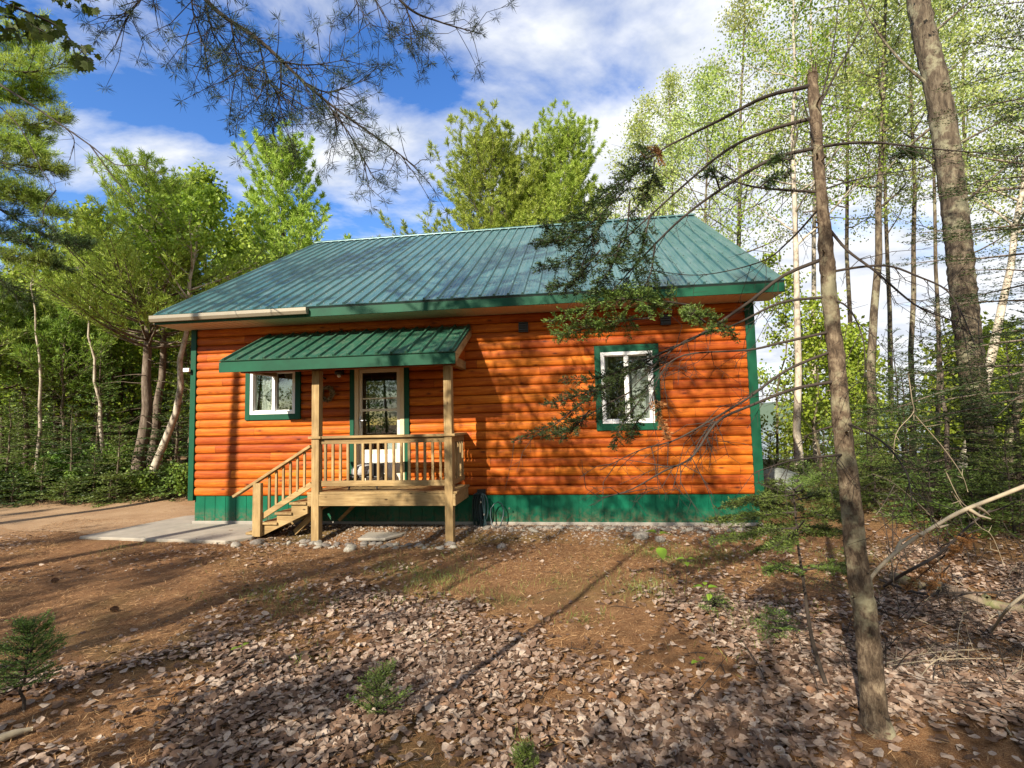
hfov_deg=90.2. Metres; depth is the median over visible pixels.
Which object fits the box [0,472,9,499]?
young fir
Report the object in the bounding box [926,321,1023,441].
young broadleaf
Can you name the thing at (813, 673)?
bare sapling
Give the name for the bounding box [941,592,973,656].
dead twig
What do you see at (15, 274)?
broadleaf tree
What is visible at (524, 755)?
fir seedling
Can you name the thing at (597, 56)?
sky
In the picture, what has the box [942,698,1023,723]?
dead twig
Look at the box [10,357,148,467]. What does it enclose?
young fir
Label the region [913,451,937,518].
brush stem
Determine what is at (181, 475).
shrub
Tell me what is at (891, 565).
dead twig
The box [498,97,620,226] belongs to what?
poplar tree
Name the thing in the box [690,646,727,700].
bare sapling
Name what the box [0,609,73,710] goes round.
fir seedling
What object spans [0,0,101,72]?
maple tree
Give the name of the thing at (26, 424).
pine tree
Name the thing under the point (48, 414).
young fir
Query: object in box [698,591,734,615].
fir seedling
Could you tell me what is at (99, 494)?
young fir
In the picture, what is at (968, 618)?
brush stem
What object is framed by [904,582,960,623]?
brush stem
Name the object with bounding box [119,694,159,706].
fallen twig
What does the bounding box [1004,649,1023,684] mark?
dead twig
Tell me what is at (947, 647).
dead twig
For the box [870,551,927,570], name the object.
dead twig
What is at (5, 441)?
young fir
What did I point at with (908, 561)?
brush stem
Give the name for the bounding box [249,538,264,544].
fieldstone
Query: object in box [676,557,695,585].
sprout
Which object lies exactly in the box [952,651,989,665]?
brush stem
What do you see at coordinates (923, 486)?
brush stem
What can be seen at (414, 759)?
fallen twig
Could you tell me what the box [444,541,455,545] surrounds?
fieldstone
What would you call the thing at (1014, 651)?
brush stem
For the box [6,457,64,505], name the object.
young fir
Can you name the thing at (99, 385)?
young fir
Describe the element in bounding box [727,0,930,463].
birch tree
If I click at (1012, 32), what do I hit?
poplar tree
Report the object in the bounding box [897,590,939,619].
brush stem
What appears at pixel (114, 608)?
pine cone
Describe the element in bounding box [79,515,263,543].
concrete path
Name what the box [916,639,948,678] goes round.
dead twig
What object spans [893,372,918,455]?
dead twig
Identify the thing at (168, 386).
broadleaf tree
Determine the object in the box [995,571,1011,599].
dead twig
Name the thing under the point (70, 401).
broadleaf tree
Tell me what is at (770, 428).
lake
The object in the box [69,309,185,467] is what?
young fir
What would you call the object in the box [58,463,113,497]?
shrub
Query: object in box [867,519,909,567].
brush stem
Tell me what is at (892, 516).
brush stem
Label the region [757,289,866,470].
young broadleaf
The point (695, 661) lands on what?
sprout
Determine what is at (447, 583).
grass
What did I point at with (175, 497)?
ground cover
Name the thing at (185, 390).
pine tree
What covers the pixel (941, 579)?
brush stem
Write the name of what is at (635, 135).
poplar tree
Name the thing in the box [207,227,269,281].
broadleaf tree
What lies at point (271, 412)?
window
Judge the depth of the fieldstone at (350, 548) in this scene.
7.22 m
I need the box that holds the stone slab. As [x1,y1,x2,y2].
[358,532,404,540]
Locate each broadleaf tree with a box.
[0,260,114,447]
[0,267,66,430]
[8,247,157,450]
[10,199,167,448]
[25,245,188,460]
[124,261,206,463]
[149,156,274,360]
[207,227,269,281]
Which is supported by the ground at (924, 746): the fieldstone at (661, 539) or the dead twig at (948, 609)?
the fieldstone at (661, 539)
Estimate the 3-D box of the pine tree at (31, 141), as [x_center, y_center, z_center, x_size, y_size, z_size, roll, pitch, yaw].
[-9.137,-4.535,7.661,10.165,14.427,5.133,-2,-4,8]
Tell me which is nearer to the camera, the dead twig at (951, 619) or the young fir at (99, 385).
the dead twig at (951, 619)
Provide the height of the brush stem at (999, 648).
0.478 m
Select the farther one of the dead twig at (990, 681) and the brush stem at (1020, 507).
the brush stem at (1020, 507)
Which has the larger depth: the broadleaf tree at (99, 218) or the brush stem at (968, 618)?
the broadleaf tree at (99, 218)
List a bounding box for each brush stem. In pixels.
[796,636,857,673]
[820,573,851,605]
[831,629,854,640]
[832,644,855,669]
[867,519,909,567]
[870,498,914,587]
[874,596,896,628]
[876,482,903,559]
[877,601,904,644]
[879,479,930,568]
[881,630,896,667]
[882,613,938,652]
[887,576,902,617]
[888,544,934,596]
[890,453,936,529]
[890,486,909,524]
[892,668,944,681]
[894,632,962,668]
[895,521,937,571]
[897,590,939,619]
[903,469,947,533]
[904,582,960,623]
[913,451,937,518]
[921,550,952,604]
[922,602,972,623]
[929,604,979,649]
[932,476,970,565]
[940,450,959,498]
[942,607,989,630]
[943,636,990,655]
[948,484,976,556]
[949,588,974,612]
[951,610,1000,643]
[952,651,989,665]
[954,586,1005,693]
[954,631,974,666]
[972,532,1011,569]
[973,498,998,531]
[974,622,1018,676]
[976,641,1022,657]
[990,647,1023,665]
[996,513,1023,556]
[997,531,1014,558]
[999,635,1023,658]
[1001,566,1021,585]
[1015,476,1023,534]
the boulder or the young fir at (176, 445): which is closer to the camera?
the boulder
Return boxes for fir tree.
[801,400,897,486]
[827,367,985,488]
[851,0,1023,433]
[852,297,1023,501]
[897,328,1023,509]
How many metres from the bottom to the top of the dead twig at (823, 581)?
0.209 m
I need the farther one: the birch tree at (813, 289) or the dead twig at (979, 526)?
the birch tree at (813, 289)
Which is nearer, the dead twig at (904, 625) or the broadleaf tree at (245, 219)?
the dead twig at (904, 625)
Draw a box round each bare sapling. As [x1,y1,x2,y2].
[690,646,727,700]
[695,576,714,633]
[730,628,756,665]
[741,634,766,683]
[790,611,801,650]
[806,656,818,692]
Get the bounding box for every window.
[245,371,301,420]
[594,343,660,430]
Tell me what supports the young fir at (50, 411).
on the ground at (924, 746)
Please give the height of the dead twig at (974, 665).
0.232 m
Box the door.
[359,368,399,479]
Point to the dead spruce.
(874, 716)
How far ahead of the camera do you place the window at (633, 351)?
8.33 m
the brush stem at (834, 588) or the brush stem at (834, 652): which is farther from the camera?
the brush stem at (834, 588)
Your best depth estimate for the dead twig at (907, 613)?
4.36 m
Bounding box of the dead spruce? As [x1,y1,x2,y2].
[504,0,1023,741]
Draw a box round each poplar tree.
[576,87,688,219]
[621,64,743,242]
[623,52,808,256]
[666,0,842,258]
[741,0,1019,476]
[752,0,980,453]
[770,0,977,452]
[827,0,1022,466]
[836,0,1010,462]
[861,0,1023,495]
[870,0,1023,264]
[958,0,1023,242]
[966,91,1023,462]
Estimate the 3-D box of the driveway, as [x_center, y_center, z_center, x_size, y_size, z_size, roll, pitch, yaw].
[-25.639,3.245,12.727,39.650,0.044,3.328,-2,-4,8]
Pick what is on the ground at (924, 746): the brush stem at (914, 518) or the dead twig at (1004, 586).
the brush stem at (914, 518)
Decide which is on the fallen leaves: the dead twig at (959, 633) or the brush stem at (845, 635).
the dead twig at (959, 633)
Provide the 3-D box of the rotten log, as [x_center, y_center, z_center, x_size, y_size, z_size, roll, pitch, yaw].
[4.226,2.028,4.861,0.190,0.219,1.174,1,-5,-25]
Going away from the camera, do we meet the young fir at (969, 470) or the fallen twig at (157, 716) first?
the fallen twig at (157, 716)
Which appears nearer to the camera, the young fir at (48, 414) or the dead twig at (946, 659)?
the dead twig at (946, 659)
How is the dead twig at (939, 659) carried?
on the fallen leaves
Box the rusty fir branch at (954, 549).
[901,531,979,595]
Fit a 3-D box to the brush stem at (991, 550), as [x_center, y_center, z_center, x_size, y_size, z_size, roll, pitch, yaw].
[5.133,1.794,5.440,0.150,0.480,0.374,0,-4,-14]
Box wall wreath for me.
[323,386,335,401]
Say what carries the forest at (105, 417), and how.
on the ground at (924, 746)
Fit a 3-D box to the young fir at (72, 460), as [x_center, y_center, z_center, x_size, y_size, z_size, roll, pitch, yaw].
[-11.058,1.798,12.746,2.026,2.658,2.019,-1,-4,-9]
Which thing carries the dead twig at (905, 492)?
on the fallen branch at (911, 569)
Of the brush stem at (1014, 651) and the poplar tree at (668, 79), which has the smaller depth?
the brush stem at (1014, 651)
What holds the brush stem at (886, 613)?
on the ground at (924, 746)
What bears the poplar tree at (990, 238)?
on the ground at (924, 746)
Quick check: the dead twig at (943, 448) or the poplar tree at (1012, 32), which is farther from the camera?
the poplar tree at (1012, 32)
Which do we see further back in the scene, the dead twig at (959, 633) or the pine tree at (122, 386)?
the pine tree at (122, 386)
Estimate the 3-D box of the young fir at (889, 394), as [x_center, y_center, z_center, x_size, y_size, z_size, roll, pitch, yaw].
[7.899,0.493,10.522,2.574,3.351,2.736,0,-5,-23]
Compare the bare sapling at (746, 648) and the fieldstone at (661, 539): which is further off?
the fieldstone at (661, 539)
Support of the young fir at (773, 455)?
on the ground at (924, 746)
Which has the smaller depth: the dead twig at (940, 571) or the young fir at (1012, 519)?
the dead twig at (940, 571)
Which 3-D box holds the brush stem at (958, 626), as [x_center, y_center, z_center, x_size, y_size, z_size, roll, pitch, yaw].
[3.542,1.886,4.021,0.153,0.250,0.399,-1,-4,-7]
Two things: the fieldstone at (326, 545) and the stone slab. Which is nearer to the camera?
the fieldstone at (326, 545)
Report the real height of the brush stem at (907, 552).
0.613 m
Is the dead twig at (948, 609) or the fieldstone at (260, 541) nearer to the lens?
the dead twig at (948, 609)
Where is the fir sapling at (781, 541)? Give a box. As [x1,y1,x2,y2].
[703,460,846,685]
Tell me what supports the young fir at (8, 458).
on the ground at (924, 746)
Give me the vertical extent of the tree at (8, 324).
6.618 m
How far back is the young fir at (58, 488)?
12.04 m
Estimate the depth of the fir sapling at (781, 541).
3.38 m
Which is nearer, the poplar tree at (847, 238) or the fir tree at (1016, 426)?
the fir tree at (1016, 426)
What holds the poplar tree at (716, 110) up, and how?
on the ground at (924, 746)
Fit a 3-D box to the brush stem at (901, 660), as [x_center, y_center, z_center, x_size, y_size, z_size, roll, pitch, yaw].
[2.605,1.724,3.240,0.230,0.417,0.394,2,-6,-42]
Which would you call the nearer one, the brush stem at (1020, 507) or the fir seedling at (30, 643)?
the fir seedling at (30, 643)
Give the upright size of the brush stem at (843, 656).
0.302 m
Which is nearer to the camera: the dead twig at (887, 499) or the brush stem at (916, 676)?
the brush stem at (916, 676)
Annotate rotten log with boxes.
[888,572,1023,612]
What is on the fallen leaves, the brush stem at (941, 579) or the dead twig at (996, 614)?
the dead twig at (996, 614)
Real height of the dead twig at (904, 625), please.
0.260 m
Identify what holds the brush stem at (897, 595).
on the ground at (924, 746)
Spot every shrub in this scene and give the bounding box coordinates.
[0,455,29,499]
[0,463,56,498]
[24,440,90,493]
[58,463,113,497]
[67,439,186,484]
[114,464,172,494]
[159,461,187,497]
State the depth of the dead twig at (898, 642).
3.88 m
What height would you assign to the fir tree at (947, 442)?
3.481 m
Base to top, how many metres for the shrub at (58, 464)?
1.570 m
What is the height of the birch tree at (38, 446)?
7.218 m
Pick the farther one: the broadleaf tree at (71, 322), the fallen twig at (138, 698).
the broadleaf tree at (71, 322)
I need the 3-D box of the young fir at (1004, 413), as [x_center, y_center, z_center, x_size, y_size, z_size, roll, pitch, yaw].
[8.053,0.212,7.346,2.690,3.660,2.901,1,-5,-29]
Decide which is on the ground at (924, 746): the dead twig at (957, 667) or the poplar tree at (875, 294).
the poplar tree at (875, 294)
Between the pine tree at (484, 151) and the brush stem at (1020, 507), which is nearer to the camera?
the brush stem at (1020, 507)
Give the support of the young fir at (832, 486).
on the ground at (924, 746)
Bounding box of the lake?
[761,417,953,458]
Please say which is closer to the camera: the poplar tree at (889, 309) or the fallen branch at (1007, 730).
the fallen branch at (1007, 730)
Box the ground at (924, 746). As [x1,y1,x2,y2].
[0,434,1023,767]
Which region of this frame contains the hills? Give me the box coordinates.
[759,402,929,419]
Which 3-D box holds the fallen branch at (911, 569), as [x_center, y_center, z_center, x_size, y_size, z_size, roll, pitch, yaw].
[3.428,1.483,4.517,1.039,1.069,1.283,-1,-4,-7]
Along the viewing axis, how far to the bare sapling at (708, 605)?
4.09 m
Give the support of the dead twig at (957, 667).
on the fallen leaves
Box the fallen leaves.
[0,484,1023,767]
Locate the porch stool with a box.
[348,463,384,488]
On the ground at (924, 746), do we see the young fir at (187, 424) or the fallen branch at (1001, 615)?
the young fir at (187, 424)
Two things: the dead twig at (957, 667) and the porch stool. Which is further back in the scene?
the porch stool
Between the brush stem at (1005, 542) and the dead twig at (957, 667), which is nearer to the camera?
the dead twig at (957, 667)
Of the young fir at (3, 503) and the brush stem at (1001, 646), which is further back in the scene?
the young fir at (3, 503)
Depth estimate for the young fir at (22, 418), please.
16.34 m
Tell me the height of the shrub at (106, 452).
1.529 m
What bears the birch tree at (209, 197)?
on the ground at (924, 746)
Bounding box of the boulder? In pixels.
[763,468,807,493]
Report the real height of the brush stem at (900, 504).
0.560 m
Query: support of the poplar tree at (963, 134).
on the ground at (924, 746)
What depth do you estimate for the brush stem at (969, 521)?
6.02 m
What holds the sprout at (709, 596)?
on the ground at (924, 746)
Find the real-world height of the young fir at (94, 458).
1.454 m
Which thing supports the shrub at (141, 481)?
on the ground at (924, 746)
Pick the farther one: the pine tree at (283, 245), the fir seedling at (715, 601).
the pine tree at (283, 245)
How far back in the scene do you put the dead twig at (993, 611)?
4.39 m
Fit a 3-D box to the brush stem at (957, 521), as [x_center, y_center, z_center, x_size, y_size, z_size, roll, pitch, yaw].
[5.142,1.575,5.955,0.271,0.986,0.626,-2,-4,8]
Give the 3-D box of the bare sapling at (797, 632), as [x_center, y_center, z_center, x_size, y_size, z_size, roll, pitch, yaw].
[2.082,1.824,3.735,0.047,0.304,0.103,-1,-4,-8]
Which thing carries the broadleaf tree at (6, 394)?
on the ground at (924, 746)
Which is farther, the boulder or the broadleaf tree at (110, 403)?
the broadleaf tree at (110, 403)
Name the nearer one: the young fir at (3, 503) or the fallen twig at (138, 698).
the fallen twig at (138, 698)
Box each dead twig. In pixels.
[774,559,847,589]
[813,598,884,652]
[826,638,921,666]
[841,591,942,647]
[841,591,955,636]
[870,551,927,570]
[872,474,940,522]
[876,484,894,515]
[881,623,918,644]
[884,625,1002,663]
[886,548,893,582]
[890,640,1020,666]
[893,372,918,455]
[905,530,1009,564]
[912,652,972,674]
[913,413,967,490]
[913,640,984,653]
[914,598,993,616]
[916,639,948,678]
[920,641,965,680]
[924,607,980,627]
[925,690,1023,713]
[926,674,1023,697]
[927,645,1001,674]
[936,646,1023,672]
[938,556,947,590]
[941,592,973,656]
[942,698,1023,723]
[945,470,974,517]
[947,645,971,679]
[952,492,1003,564]
[952,605,968,666]
[952,624,1020,644]
[958,664,1023,682]
[968,642,1023,655]
[971,596,1022,624]
[981,601,1022,623]
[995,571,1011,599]
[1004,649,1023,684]
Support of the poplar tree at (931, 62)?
on the ground at (924, 746)
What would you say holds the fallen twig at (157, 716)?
on the ground at (924, 746)
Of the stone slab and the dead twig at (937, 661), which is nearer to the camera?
the dead twig at (937, 661)
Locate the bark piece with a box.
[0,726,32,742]
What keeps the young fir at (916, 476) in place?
on the ground at (924, 746)
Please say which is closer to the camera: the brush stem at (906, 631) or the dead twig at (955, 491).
the brush stem at (906, 631)
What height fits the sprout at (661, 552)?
0.641 m
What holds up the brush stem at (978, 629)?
on the ground at (924, 746)
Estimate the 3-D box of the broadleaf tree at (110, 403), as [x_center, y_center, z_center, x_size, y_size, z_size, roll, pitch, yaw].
[-12.187,-0.722,16.364,4.701,7.514,4.277,-1,-4,-6]
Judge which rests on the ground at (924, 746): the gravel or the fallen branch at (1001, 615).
the gravel
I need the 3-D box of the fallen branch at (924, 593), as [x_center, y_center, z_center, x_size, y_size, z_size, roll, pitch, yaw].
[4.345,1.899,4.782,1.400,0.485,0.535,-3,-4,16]
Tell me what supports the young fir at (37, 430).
on the ground at (924, 746)
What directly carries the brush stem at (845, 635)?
on the ground at (924, 746)
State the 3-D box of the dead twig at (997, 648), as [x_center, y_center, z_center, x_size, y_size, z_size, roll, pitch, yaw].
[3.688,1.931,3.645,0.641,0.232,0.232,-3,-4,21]
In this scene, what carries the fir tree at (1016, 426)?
on the ground at (924, 746)
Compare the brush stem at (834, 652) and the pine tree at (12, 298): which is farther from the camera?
the pine tree at (12, 298)
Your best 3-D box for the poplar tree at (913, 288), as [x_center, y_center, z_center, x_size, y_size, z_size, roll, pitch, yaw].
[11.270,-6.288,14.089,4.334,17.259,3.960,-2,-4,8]
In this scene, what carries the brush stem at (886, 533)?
on the ground at (924, 746)
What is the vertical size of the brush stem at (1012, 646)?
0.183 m
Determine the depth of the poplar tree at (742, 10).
19.57 m
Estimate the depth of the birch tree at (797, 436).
12.13 m
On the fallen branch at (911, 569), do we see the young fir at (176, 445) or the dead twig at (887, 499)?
the dead twig at (887, 499)
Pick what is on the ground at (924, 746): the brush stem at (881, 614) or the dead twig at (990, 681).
the brush stem at (881, 614)
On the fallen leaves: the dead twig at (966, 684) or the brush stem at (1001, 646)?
the dead twig at (966, 684)
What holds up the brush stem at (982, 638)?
on the ground at (924, 746)
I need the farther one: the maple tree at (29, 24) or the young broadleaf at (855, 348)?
the young broadleaf at (855, 348)
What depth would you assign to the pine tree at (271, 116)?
4.03 m
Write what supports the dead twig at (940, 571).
on the fallen branch at (911, 569)
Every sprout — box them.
[231,642,247,656]
[645,529,671,596]
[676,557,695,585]
[691,656,703,670]
[693,582,728,617]
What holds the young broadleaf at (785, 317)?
on the ground at (924, 746)
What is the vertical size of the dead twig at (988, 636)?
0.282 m
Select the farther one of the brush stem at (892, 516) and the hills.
the hills
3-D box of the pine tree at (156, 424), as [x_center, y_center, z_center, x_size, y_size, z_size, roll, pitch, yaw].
[-9.579,-1.412,14.334,4.350,8.698,4.056,-2,-4,8]
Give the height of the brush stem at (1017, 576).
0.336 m
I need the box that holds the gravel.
[0,507,898,767]
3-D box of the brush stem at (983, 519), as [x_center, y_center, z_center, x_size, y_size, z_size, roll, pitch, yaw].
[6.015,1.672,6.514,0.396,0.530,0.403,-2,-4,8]
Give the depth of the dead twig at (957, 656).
3.56 m
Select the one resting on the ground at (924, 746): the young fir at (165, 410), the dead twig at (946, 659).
the young fir at (165, 410)
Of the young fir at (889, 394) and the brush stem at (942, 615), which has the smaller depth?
the brush stem at (942, 615)
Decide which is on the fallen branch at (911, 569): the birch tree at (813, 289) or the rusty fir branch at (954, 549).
the rusty fir branch at (954, 549)
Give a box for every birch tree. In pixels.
[0,221,70,477]
[39,232,128,485]
[102,182,273,494]
[673,0,911,472]
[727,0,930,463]
[902,41,1023,469]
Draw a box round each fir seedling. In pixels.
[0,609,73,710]
[346,657,412,715]
[508,737,539,767]
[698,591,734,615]
[750,605,800,640]
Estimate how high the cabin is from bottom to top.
7.340 m
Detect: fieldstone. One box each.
[231,542,241,547]
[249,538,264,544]
[321,543,331,546]
[343,545,355,551]
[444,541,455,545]
[496,543,505,548]
[632,531,648,539]
[655,536,665,542]
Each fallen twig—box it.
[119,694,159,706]
[148,711,167,721]
[393,752,439,767]
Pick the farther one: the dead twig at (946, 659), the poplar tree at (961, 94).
the poplar tree at (961, 94)
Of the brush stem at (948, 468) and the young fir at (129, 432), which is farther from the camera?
the young fir at (129, 432)
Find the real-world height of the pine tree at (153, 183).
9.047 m
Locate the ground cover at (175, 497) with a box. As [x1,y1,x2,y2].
[7,453,1023,524]
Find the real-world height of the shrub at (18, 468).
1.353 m
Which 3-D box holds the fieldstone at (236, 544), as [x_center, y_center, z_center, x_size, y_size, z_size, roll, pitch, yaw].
[-4.104,2.395,7.606,0.157,0.084,0.197,7,-12,-12]
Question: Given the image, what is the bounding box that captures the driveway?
[0,502,194,533]
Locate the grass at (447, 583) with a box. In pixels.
[90,522,904,762]
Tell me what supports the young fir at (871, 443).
on the ground at (924, 746)
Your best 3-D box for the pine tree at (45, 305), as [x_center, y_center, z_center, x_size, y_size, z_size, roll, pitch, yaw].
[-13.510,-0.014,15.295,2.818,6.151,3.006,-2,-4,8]
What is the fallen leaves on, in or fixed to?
on the ground at (924, 746)
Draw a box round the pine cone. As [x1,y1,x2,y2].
[110,606,118,611]
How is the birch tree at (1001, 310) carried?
on the ground at (924, 746)
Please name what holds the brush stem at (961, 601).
on the ground at (924, 746)
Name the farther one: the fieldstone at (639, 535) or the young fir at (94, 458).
the young fir at (94, 458)
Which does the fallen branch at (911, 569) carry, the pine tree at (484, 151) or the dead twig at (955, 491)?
the dead twig at (955, 491)
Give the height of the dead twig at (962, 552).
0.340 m
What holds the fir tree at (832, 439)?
on the ground at (924, 746)
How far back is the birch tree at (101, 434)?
13.27 m
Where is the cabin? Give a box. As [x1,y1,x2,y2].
[149,213,785,542]
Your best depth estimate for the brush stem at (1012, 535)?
5.89 m
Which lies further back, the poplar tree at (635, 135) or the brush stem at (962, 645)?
the poplar tree at (635, 135)
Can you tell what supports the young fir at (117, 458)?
on the ground at (924, 746)
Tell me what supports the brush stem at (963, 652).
on the ground at (924, 746)
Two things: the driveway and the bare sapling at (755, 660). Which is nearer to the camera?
the bare sapling at (755, 660)
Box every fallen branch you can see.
[878,570,1023,604]
[882,499,1023,586]
[924,632,1011,735]
[989,591,1023,633]
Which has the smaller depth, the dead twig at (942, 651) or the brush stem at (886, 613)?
the dead twig at (942, 651)
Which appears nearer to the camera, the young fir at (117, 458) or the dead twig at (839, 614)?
the dead twig at (839, 614)
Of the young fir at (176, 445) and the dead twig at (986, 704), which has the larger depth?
the young fir at (176, 445)
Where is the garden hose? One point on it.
(479, 510)
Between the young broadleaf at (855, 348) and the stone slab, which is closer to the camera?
the stone slab
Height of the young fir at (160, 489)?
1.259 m
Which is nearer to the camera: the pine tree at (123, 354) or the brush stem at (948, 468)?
the brush stem at (948, 468)
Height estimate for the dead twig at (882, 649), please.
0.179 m
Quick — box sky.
[0,0,1023,420]
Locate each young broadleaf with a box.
[754,242,827,465]
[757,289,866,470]
[783,321,934,445]
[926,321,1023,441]
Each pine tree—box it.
[0,3,174,316]
[0,146,270,492]
[0,280,51,466]
[0,290,85,466]
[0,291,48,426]
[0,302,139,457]
[5,282,119,454]
[15,274,142,449]
[56,179,258,468]
[70,0,516,218]
[91,279,167,456]
[115,267,202,470]
[199,119,352,288]
[370,99,553,236]
[421,144,611,232]
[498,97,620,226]
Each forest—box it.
[0,237,204,461]
[761,311,1023,460]
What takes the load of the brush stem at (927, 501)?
on the ground at (924, 746)
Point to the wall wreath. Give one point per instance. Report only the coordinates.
(332, 394)
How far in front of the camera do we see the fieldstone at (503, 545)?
7.29 m
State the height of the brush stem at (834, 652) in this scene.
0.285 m
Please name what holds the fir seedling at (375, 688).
on the ground at (924, 746)
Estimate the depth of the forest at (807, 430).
16.76 m
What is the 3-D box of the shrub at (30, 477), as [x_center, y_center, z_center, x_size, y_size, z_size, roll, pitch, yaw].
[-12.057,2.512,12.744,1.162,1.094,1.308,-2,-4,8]
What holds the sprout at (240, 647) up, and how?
on the ground at (924, 746)
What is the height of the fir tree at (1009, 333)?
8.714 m
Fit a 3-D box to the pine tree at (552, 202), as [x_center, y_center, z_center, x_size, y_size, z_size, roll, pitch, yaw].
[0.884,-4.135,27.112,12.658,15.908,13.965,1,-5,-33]
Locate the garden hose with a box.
[472,489,509,526]
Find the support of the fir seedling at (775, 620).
on the ground at (924, 746)
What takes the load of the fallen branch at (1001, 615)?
on the fallen leaves
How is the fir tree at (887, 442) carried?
on the ground at (924, 746)
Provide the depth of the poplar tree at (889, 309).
20.40 m
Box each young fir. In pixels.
[0,270,89,468]
[0,359,85,499]
[0,369,39,498]
[0,370,52,468]
[0,397,47,502]
[0,470,39,507]
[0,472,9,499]
[5,350,125,466]
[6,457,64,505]
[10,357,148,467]
[15,403,100,504]
[19,336,146,497]
[29,477,91,506]
[61,450,125,502]
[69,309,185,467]
[70,471,132,507]
[72,423,149,503]
[104,348,189,463]
[123,365,189,500]
[136,459,186,500]
[147,332,190,466]
[762,433,798,472]
[804,450,890,510]
[813,424,937,514]
[826,328,964,485]
[871,448,1007,542]
[909,464,1023,539]
[929,431,1023,536]
[952,301,1023,508]

